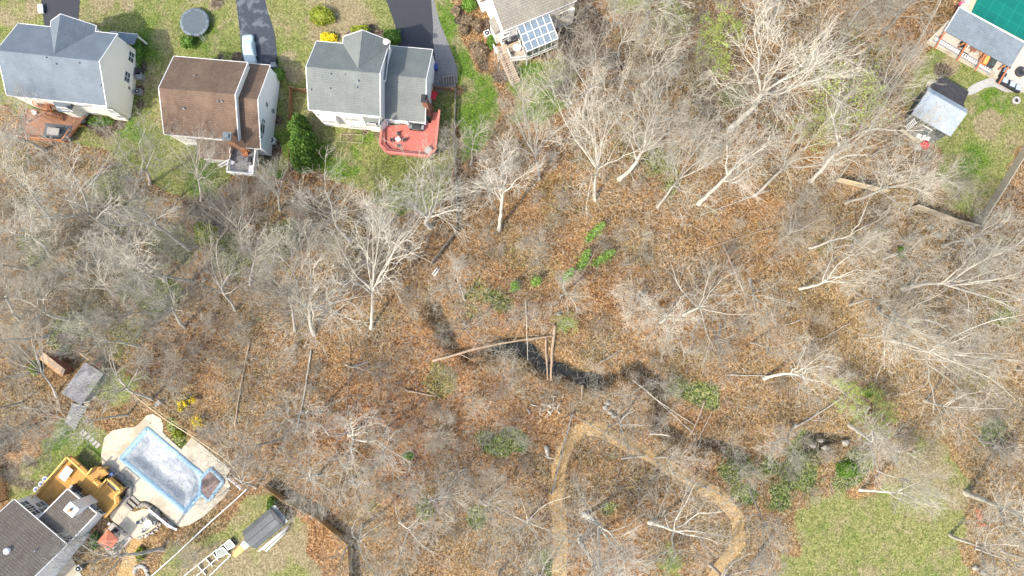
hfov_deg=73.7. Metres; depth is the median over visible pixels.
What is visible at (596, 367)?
bare shrub
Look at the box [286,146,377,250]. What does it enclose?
bare tree
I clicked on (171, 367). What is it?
bare shrub
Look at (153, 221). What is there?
bare tree
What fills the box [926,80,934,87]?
shed step
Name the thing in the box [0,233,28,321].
bare tree
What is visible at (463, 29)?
shrub
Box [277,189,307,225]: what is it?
bare shrub
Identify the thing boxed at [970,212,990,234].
bare shrub
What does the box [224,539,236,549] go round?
cold frame
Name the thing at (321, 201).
bare shrub
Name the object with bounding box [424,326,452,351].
bare shrub
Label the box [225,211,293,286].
bare tree
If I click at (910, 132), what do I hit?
bare tree
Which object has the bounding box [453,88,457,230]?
fence
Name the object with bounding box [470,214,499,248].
bare shrub
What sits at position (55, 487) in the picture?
deck
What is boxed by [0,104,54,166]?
bare tree
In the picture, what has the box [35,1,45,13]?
garden cart
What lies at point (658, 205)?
bare tree
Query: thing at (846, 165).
fence
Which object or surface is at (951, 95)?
shed
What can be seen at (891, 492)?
bare tree
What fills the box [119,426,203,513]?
pool
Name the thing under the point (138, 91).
air conditioner
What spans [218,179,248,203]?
bare shrub
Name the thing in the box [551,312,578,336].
budding tree
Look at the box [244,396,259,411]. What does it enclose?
bare shrub
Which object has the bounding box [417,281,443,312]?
bare shrub
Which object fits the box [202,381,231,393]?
bare shrub
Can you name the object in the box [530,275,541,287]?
young tree
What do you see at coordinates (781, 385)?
bare shrub
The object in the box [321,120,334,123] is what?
window
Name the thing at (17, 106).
bare tree
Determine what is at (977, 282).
bare tree
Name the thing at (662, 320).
bare tree
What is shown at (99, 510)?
window
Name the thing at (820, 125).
budding tree
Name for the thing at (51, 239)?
bare shrub
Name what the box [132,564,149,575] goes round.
stone ring
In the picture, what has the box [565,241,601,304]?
fallen log
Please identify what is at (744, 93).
bare shrub
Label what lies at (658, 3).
bare tree
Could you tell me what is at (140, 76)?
wheelie bin
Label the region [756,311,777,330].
bare shrub
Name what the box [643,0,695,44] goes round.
budding tree
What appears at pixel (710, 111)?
bare shrub
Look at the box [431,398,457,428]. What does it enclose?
bare shrub
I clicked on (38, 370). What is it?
bare tree
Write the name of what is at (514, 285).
young tree
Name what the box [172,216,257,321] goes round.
bare tree
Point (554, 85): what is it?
bare shrub
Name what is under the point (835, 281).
bare tree
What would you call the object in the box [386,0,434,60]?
driveway curved
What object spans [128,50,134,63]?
window
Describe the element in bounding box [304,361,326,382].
bare shrub
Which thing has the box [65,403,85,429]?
boardwalk
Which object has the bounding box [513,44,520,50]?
patio table
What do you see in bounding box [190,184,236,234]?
bare shrub
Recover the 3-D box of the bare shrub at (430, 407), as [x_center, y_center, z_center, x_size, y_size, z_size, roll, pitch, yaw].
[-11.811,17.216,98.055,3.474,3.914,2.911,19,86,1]
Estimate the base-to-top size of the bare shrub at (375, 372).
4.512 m
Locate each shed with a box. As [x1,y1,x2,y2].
[62,362,107,404]
[243,505,287,548]
[904,76,968,137]
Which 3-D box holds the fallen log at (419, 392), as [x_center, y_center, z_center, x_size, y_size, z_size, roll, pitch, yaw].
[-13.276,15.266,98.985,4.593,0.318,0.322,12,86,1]
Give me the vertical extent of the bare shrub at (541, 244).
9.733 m
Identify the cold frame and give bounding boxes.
[215,546,229,557]
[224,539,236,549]
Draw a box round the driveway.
[41,0,79,25]
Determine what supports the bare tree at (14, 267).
on the ground
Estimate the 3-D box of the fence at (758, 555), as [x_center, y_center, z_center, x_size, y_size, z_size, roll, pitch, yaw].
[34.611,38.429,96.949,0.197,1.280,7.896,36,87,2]
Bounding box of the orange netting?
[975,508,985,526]
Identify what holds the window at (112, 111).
in the house at (70, 66)
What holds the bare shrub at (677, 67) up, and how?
on the ground
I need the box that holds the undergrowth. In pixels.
[0,0,1023,575]
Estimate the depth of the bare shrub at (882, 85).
100.22 m
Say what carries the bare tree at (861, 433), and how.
on the ground
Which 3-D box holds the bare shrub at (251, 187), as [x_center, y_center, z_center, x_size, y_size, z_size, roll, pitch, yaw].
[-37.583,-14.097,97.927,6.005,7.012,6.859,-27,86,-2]
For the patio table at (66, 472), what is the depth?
96.19 m
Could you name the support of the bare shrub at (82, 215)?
on the ground
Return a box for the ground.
[0,0,1023,575]
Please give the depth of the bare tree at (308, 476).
89.72 m
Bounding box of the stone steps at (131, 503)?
[124,496,140,510]
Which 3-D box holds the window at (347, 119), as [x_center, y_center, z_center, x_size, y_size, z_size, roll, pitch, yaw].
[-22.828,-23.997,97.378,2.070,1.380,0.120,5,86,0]
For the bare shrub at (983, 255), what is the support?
on the ground
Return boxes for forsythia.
[177,397,187,406]
[188,415,203,429]
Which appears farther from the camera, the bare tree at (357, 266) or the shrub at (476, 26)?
the shrub at (476, 26)
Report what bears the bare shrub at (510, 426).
on the ground
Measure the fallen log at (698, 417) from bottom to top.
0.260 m
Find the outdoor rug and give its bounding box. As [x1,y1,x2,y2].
[42,123,71,140]
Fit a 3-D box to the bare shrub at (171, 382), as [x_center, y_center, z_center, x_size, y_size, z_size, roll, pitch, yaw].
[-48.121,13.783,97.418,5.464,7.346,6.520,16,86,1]
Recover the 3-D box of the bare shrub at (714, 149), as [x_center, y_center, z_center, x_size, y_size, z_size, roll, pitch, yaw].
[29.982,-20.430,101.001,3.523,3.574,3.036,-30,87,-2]
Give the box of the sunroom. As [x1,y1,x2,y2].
[517,13,557,64]
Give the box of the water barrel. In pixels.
[42,475,50,480]
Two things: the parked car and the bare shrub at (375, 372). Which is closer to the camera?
the bare shrub at (375, 372)
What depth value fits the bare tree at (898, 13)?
87.74 m
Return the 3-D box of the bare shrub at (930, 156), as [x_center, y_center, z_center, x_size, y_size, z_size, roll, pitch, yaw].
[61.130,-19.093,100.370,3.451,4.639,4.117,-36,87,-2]
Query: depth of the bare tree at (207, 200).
88.17 m
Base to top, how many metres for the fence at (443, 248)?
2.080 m
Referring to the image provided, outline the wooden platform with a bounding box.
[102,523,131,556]
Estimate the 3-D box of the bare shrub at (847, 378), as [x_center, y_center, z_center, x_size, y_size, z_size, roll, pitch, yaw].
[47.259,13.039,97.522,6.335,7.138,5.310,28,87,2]
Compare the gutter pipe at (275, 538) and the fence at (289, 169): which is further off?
the fence at (289, 169)
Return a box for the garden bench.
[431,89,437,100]
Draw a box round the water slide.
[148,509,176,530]
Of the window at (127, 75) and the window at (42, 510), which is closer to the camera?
the window at (42, 510)
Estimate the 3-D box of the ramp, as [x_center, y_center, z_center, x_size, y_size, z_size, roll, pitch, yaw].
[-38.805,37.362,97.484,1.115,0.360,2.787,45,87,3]
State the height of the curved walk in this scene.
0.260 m
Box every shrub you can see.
[0,133,20,152]
[0,184,23,217]
[0,267,46,310]
[0,320,41,350]
[0,409,48,456]
[0,447,43,492]
[1,335,35,368]
[4,296,41,335]
[18,409,64,473]
[19,160,39,178]
[27,188,54,214]
[27,359,39,376]
[32,225,69,251]
[40,149,75,179]
[41,265,89,295]
[59,227,112,280]
[64,195,99,227]
[66,293,115,340]
[76,174,112,201]
[76,220,114,246]
[87,116,114,125]
[88,531,99,549]
[91,247,125,278]
[93,234,140,269]
[111,157,135,181]
[122,309,157,339]
[126,277,156,306]
[126,344,154,384]
[132,33,144,67]
[135,546,145,561]
[139,286,185,325]
[143,345,197,380]
[145,530,196,563]
[146,367,198,404]
[154,245,182,275]
[156,334,173,354]
[160,203,208,222]
[171,540,204,575]
[172,429,183,437]
[179,406,196,423]
[180,35,195,48]
[184,338,202,359]
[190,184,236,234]
[190,210,214,228]
[190,311,223,339]
[190,409,220,441]
[193,221,218,244]
[202,291,224,309]
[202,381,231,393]
[205,347,234,379]
[214,184,259,236]
[215,305,252,343]
[216,374,248,409]
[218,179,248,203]
[224,360,243,377]
[229,330,262,352]
[230,163,270,206]
[240,236,273,258]
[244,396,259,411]
[248,275,276,298]
[253,167,276,209]
[267,496,276,509]
[268,387,294,401]
[272,282,306,308]
[272,421,300,450]
[273,68,285,80]
[273,343,300,372]
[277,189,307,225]
[278,223,314,255]
[286,208,311,239]
[290,486,333,532]
[292,221,321,242]
[296,425,317,458]
[299,380,317,398]
[303,188,337,215]
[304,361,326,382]
[304,483,342,525]
[308,4,335,26]
[311,229,336,257]
[316,402,345,439]
[320,31,337,41]
[341,357,372,386]
[350,24,370,32]
[355,207,373,224]
[358,479,396,510]
[360,453,381,475]
[368,360,392,387]
[382,28,401,43]
[385,377,405,394]
[394,346,406,359]
[396,285,423,310]
[402,451,413,459]
[404,422,417,439]
[406,307,420,322]
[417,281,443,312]
[419,416,455,458]
[420,429,459,465]
[421,400,438,416]
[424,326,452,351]
[425,124,459,167]
[426,149,459,192]
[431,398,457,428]
[439,368,457,387]
[442,528,462,545]
[443,378,494,421]
[450,4,460,16]
[450,256,473,273]
[453,174,483,204]
[458,24,469,35]
[461,0,476,12]
[461,14,472,25]
[464,549,484,567]
[469,148,499,212]
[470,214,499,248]
[471,19,482,33]
[471,41,489,63]
[472,462,500,488]
[475,341,519,366]
[480,426,494,440]
[486,35,495,48]
[489,122,531,177]
[489,355,532,405]
[489,531,510,545]
[491,413,526,443]
[493,94,512,112]
[493,243,505,256]
[499,155,525,177]
[504,304,525,331]
[507,278,524,295]
[514,216,567,265]
[514,458,531,475]
[515,300,550,335]
[516,433,536,453]
[525,190,545,208]
[526,238,545,274]
[534,63,587,104]
[534,384,560,409]
[541,35,588,92]
[541,152,561,171]
[549,373,561,386]
[551,181,577,211]
[561,126,600,155]
[562,375,580,398]
[566,397,585,414]
[568,265,589,290]
[580,24,629,72]
[580,370,614,415]
[583,359,606,375]
[587,231,612,254]
[587,313,616,340]
[588,60,610,85]
[604,370,664,423]
[609,216,637,243]
[609,280,647,317]
[617,254,635,276]
[626,126,649,147]
[629,169,649,195]
[635,245,656,265]
[638,222,654,245]
[648,350,662,368]
[650,368,693,406]
[651,395,684,436]
[654,335,676,356]
[665,146,683,166]
[666,52,693,78]
[685,35,721,77]
[687,81,713,121]
[690,4,711,29]
[695,68,719,83]
[697,102,718,118]
[699,265,716,277]
[705,422,749,467]
[707,138,724,159]
[708,0,736,17]
[718,239,742,263]
[724,263,740,282]
[728,210,749,232]
[729,456,772,499]
[730,316,751,338]
[734,84,756,102]
[740,63,771,94]
[748,404,766,412]
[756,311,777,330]
[761,238,798,267]
[765,75,790,104]
[768,212,809,263]
[768,376,793,396]
[769,421,791,446]
[779,461,804,485]
[780,194,839,259]
[793,183,825,211]
[800,434,820,449]
[802,121,816,132]
[803,303,836,327]
[803,484,828,504]
[808,338,826,357]
[816,269,835,286]
[818,447,840,463]
[825,176,837,189]
[829,360,870,401]
[834,23,848,57]
[835,461,860,477]
[837,401,879,428]
[844,416,892,471]
[855,170,867,190]
[860,388,873,397]
[863,422,922,463]
[870,74,898,99]
[871,0,899,19]
[874,204,893,221]
[876,36,893,55]
[893,423,926,452]
[894,27,908,41]
[895,229,924,249]
[896,246,905,257]
[899,36,925,66]
[906,172,957,207]
[916,311,939,334]
[917,148,941,164]
[924,207,949,237]
[940,157,986,199]
[940,174,985,215]
[952,383,969,399]
[955,350,974,367]
[956,396,981,415]
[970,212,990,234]
[974,247,997,263]
[976,555,1002,574]
[980,267,998,287]
[990,410,1009,428]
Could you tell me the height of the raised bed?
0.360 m
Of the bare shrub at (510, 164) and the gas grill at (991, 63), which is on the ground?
the bare shrub at (510, 164)
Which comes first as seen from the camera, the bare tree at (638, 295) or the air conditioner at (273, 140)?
the bare tree at (638, 295)
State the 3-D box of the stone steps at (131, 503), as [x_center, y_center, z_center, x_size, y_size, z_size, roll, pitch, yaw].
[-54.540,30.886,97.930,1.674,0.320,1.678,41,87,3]
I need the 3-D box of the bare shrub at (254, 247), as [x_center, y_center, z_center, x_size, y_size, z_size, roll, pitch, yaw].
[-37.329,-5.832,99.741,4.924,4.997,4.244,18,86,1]
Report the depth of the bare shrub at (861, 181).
99.81 m
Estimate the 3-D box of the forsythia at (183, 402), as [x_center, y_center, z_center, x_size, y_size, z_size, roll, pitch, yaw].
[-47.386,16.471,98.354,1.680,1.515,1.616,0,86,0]
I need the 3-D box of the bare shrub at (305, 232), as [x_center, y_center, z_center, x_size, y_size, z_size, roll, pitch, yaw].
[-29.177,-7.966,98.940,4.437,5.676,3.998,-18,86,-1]
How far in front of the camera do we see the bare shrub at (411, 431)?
97.48 m
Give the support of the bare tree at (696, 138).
on the ground
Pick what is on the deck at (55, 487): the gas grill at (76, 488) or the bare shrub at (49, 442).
the gas grill at (76, 488)
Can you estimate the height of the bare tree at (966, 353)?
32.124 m
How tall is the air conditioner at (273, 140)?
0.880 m
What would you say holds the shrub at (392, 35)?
on the ground
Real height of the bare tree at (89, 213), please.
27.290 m
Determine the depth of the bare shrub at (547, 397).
96.84 m
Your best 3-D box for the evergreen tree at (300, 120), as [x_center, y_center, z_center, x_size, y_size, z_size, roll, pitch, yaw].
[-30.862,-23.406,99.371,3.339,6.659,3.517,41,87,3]
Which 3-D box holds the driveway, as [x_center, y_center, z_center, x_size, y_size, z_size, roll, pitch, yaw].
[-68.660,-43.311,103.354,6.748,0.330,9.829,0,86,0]
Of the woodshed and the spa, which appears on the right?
the spa
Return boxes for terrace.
[926,0,1023,89]
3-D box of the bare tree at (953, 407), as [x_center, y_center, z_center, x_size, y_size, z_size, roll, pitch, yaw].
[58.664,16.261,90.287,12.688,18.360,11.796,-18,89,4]
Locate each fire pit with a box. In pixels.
[1011,96,1020,104]
[1015,66,1023,76]
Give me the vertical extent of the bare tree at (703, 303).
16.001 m
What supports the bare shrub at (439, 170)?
on the ground
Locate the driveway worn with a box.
[236,0,277,69]
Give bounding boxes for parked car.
[241,34,257,63]
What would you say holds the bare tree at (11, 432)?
on the ground
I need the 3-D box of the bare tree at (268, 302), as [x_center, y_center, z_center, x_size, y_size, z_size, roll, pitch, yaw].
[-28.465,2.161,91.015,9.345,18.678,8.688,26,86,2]
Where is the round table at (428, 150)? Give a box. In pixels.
[424,147,431,153]
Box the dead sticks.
[0,0,1023,575]
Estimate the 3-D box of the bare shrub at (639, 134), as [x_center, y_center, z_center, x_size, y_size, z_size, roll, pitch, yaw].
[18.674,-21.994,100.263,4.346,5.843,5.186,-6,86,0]
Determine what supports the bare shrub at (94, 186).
on the ground
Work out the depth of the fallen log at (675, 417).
98.63 m
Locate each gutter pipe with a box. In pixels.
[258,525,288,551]
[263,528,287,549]
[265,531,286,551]
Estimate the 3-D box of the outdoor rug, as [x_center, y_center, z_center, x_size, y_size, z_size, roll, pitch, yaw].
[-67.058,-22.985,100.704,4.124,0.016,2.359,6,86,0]
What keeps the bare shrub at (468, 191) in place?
on the ground
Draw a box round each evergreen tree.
[286,113,312,133]
[287,140,316,156]
[289,153,317,173]
[290,125,316,147]
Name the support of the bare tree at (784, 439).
on the ground
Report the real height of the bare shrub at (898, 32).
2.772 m
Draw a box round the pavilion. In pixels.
[934,7,1023,83]
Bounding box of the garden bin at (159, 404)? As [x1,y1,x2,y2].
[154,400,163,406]
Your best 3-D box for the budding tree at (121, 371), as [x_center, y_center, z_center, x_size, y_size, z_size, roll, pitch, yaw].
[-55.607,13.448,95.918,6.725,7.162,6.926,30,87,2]
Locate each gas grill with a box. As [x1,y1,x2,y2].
[69,484,82,492]
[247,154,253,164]
[408,124,423,130]
[509,35,517,43]
[984,57,996,69]
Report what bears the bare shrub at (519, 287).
on the ground
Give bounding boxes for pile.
[905,120,943,141]
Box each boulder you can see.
[820,445,828,449]
[841,440,849,445]
[971,565,979,570]
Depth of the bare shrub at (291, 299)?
98.84 m
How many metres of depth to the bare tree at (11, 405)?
96.74 m
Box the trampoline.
[180,8,210,42]
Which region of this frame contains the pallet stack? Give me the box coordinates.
[442,74,455,87]
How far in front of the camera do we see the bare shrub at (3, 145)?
100.76 m
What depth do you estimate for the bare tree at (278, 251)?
92.42 m
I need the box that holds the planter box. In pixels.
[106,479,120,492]
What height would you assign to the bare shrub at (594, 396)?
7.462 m
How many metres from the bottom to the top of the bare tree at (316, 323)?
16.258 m
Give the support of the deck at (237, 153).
on the ground
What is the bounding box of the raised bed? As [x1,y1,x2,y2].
[184,544,230,575]
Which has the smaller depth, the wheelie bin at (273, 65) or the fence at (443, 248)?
the fence at (443, 248)
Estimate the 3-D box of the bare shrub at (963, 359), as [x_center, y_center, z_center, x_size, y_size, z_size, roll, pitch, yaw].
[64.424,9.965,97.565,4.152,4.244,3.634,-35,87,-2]
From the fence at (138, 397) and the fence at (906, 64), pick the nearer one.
the fence at (138, 397)
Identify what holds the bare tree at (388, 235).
on the ground
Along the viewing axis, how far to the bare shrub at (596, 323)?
97.28 m
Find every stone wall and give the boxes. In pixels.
[107,467,133,505]
[136,502,175,527]
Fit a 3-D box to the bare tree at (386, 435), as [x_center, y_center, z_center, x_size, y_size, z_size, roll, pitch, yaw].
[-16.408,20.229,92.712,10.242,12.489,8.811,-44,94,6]
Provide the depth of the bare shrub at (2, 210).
98.58 m
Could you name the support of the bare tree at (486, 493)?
on the ground
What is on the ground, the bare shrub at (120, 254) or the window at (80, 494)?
the bare shrub at (120, 254)
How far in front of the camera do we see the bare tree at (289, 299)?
86.47 m
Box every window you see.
[19,499,34,509]
[26,505,41,515]
[34,500,48,508]
[37,505,47,512]
[57,107,72,111]
[75,492,84,497]
[96,505,105,514]
[106,109,118,113]
[123,70,130,83]
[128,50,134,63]
[260,120,265,137]
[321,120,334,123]
[344,117,359,121]
[348,125,364,129]
[501,36,508,43]
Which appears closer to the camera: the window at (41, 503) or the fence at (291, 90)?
the window at (41, 503)
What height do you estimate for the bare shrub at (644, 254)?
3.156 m
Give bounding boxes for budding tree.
[85,366,147,409]
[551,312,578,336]
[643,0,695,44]
[659,541,684,575]
[692,0,746,80]
[787,99,863,154]
[807,52,899,135]
[829,376,869,419]
[852,382,902,438]
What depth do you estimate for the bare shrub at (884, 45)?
101.23 m
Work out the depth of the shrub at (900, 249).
99.83 m
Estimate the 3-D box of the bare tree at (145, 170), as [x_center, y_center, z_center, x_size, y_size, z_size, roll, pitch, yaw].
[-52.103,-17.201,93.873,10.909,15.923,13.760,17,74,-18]
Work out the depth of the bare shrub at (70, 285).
97.69 m
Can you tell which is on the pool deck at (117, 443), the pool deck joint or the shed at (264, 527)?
the pool deck joint
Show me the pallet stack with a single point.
(448, 76)
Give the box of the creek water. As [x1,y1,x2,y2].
[491,340,600,387]
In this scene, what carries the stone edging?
on the ground
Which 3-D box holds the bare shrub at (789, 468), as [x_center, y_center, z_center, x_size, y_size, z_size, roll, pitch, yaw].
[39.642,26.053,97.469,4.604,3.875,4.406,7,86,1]
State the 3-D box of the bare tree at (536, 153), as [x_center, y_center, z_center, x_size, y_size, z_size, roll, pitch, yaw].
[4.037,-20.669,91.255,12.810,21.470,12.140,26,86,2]
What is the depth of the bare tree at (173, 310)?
86.50 m
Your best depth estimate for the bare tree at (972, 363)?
87.26 m
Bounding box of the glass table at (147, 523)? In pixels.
[143,519,151,528]
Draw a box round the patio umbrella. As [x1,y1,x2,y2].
[97,529,119,550]
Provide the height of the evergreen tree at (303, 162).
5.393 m
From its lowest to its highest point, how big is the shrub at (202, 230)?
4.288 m
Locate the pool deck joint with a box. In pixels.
[102,442,208,523]
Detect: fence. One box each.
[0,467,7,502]
[80,352,111,374]
[126,387,238,469]
[152,487,248,575]
[262,483,352,575]
[287,86,306,119]
[288,148,290,171]
[289,188,430,261]
[431,231,456,263]
[432,84,455,91]
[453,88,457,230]
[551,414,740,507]
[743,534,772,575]
[833,147,864,180]
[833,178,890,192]
[860,0,940,149]
[912,204,981,227]
[976,145,1023,225]
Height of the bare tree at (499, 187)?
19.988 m
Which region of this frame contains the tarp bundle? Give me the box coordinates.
[920,140,929,148]
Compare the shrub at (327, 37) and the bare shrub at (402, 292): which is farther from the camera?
the shrub at (327, 37)
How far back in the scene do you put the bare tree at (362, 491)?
90.06 m
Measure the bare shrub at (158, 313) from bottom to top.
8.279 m
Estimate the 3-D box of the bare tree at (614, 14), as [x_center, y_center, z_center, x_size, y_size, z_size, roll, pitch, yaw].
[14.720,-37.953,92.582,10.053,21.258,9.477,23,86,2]
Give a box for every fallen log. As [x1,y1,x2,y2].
[221,340,250,423]
[284,350,311,434]
[345,345,349,413]
[405,389,435,396]
[432,333,553,361]
[525,300,527,359]
[545,337,548,379]
[550,325,556,380]
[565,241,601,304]
[635,382,694,424]
[640,385,694,434]
[645,400,704,439]
[655,492,667,519]
[689,401,704,434]
[697,410,712,439]
[700,189,769,222]
[706,228,770,248]
[706,245,740,293]
[722,245,744,294]
[727,374,793,382]
[790,395,844,428]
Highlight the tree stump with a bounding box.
[544,445,553,458]
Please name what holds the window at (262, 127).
in the house at (234, 103)
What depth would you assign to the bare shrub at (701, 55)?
99.76 m
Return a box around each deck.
[14,101,85,142]
[31,455,126,517]
[101,414,230,526]
[218,147,259,178]
[379,110,440,158]
[493,41,528,85]
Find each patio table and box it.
[46,127,61,135]
[58,465,75,480]
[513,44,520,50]
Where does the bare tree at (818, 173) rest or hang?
on the ground
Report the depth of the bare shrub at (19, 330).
97.39 m
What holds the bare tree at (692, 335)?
on the ground
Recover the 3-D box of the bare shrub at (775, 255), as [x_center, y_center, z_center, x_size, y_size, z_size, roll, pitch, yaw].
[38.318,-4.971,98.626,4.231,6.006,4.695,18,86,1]
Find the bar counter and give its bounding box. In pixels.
[980,55,990,65]
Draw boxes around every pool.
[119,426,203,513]
[968,0,1023,40]
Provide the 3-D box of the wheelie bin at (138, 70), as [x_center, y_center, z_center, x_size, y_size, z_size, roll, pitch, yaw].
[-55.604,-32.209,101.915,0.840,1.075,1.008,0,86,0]
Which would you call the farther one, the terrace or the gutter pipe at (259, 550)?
the terrace
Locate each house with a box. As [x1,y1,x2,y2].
[0,13,147,120]
[0,488,105,575]
[158,56,279,162]
[306,30,434,131]
[477,0,576,45]
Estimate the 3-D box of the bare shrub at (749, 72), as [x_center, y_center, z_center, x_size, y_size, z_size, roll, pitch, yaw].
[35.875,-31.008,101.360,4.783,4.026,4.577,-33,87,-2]
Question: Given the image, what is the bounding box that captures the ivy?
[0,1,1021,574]
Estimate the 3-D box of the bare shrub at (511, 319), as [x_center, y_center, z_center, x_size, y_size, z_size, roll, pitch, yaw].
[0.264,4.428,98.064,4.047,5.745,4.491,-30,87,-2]
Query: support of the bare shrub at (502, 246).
on the ground
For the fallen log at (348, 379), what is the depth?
99.25 m
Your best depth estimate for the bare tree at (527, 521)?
87.56 m
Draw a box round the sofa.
[996,66,1021,93]
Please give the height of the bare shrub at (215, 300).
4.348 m
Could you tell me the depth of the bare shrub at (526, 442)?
97.96 m
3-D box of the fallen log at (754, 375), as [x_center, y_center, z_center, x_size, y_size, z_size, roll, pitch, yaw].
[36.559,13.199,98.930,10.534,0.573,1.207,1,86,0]
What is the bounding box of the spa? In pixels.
[198,468,223,501]
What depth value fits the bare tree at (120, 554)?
84.83 m
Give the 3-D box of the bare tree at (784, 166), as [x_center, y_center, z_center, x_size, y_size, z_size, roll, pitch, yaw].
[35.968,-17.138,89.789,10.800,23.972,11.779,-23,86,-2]
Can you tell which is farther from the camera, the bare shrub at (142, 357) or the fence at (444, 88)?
the fence at (444, 88)
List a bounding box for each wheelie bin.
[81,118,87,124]
[135,68,143,74]
[136,73,144,80]
[270,56,277,63]
[270,62,277,68]
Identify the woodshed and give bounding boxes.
[39,353,73,376]
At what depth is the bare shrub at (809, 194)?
99.99 m
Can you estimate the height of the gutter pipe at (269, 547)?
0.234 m
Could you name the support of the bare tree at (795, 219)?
on the ground
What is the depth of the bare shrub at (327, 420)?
96.70 m
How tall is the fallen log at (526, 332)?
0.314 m
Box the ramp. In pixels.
[231,540,249,557]
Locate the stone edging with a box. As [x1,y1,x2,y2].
[137,522,161,539]
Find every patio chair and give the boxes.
[111,527,118,533]
[240,149,248,157]
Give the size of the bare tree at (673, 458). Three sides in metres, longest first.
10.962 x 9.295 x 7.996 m
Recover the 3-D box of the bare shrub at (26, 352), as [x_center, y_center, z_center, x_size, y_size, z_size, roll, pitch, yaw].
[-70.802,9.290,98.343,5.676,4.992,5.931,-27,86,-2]
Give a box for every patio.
[56,557,81,575]
[110,505,158,537]
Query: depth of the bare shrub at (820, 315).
97.43 m
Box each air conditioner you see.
[74,563,84,572]
[134,88,142,95]
[271,137,276,144]
[483,29,490,38]
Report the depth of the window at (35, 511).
93.78 m
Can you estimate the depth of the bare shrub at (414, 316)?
98.59 m
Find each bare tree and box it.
[0,77,44,148]
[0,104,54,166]
[0,117,75,220]
[0,128,130,250]
[0,189,53,271]
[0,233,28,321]
[0,239,29,292]
[0,265,71,338]
[0,306,62,407]
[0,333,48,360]
[0,401,41,467]
[0,402,21,421]
[15,375,128,455]
[18,235,83,291]
[27,223,137,310]
[30,508,164,575]
[45,169,130,231]
[45,311,139,364]
[57,326,156,430]
[74,205,167,293]
[78,278,170,347]
[79,108,169,196]
[79,163,190,251]
[103,249,193,338]
[105,239,194,301]
[129,194,174,242]
[134,212,213,275]
[160,117,235,201]
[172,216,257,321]
[185,158,278,249]
[191,394,292,483]
[198,432,274,513]
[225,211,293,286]
[231,153,298,210]
[240,215,349,336]
[241,218,390,354]
[244,221,289,273]
[246,389,329,454]
[248,277,328,330]
[261,440,359,522]
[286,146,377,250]
[286,273,356,337]
[292,395,414,511]
[306,225,356,269]
[312,497,396,575]
[319,142,457,329]
[324,260,392,304]
[332,456,399,521]
[347,174,400,237]
[354,412,423,478]
[373,473,454,575]
[376,119,478,249]
[394,464,476,548]
[424,456,486,511]
[425,250,475,305]
[430,297,499,358]
[436,466,527,567]
[438,113,494,167]
[466,131,545,231]
[473,463,601,573]
[486,73,592,179]
[491,47,556,125]
[491,533,571,575]
[525,31,661,214]
[541,16,625,121]
[541,473,660,575]
[544,0,595,39]
[545,270,593,316]
[572,536,645,575]
[584,389,661,471]
[585,0,657,30]
[585,56,713,181]
[603,0,659,64]
[603,271,675,333]
[604,57,654,112]
[627,12,701,84]
[629,282,703,363]
[630,2,702,74]
[631,0,697,50]
[636,471,750,575]
[643,228,779,369]
[644,99,756,228]
[648,435,715,501]
[657,69,718,136]
[658,305,711,363]
[674,106,729,167]
[689,324,746,385]
[696,116,791,205]
[700,529,789,575]
[704,0,875,137]
[728,269,804,341]
[729,489,801,575]
[737,0,817,42]
[750,324,815,368]
[753,93,857,197]
[755,419,812,475]
[763,325,862,412]
[767,194,831,253]
[791,347,846,397]
[798,227,902,300]
[800,0,909,67]
[807,50,949,195]
[808,175,910,264]
[835,207,903,262]
[837,0,908,33]
[837,258,923,340]
[843,24,945,105]
[844,141,964,228]
[847,405,931,494]
[849,243,988,375]
[858,467,946,521]
[859,278,1023,436]
[863,309,933,360]
[869,0,950,40]
[870,102,946,156]
[877,460,958,519]
[882,220,962,284]
[891,138,951,188]
[900,220,1023,339]
[912,341,994,386]
[919,369,1023,459]
[930,200,1023,285]
[936,256,990,304]
[942,498,1023,575]
[956,463,1023,575]
[975,546,1023,575]
[979,422,1023,494]
[1000,288,1023,325]
[1001,549,1023,568]
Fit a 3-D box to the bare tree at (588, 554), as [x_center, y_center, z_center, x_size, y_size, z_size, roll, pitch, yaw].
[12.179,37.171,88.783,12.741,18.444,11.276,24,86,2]
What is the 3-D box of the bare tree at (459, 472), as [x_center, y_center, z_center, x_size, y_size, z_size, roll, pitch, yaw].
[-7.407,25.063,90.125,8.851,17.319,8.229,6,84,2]
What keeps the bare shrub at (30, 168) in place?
on the ground
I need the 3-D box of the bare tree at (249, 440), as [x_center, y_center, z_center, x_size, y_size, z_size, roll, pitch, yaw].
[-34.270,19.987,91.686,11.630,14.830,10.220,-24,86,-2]
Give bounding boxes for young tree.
[510,280,521,292]
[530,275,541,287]
[561,265,575,281]
[576,247,591,270]
[583,221,604,243]
[590,249,615,266]
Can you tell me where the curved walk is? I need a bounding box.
[967,77,1023,94]
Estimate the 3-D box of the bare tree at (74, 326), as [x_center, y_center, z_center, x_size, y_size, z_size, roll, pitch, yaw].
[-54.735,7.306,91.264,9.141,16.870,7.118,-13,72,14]
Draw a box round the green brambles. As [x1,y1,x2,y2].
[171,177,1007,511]
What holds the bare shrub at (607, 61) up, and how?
on the ground
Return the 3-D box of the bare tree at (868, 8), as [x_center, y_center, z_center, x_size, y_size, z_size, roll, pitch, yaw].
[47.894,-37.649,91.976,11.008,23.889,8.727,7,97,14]
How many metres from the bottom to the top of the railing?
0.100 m
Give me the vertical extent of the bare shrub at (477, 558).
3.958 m
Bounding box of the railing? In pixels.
[932,36,992,73]
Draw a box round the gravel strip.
[431,0,457,91]

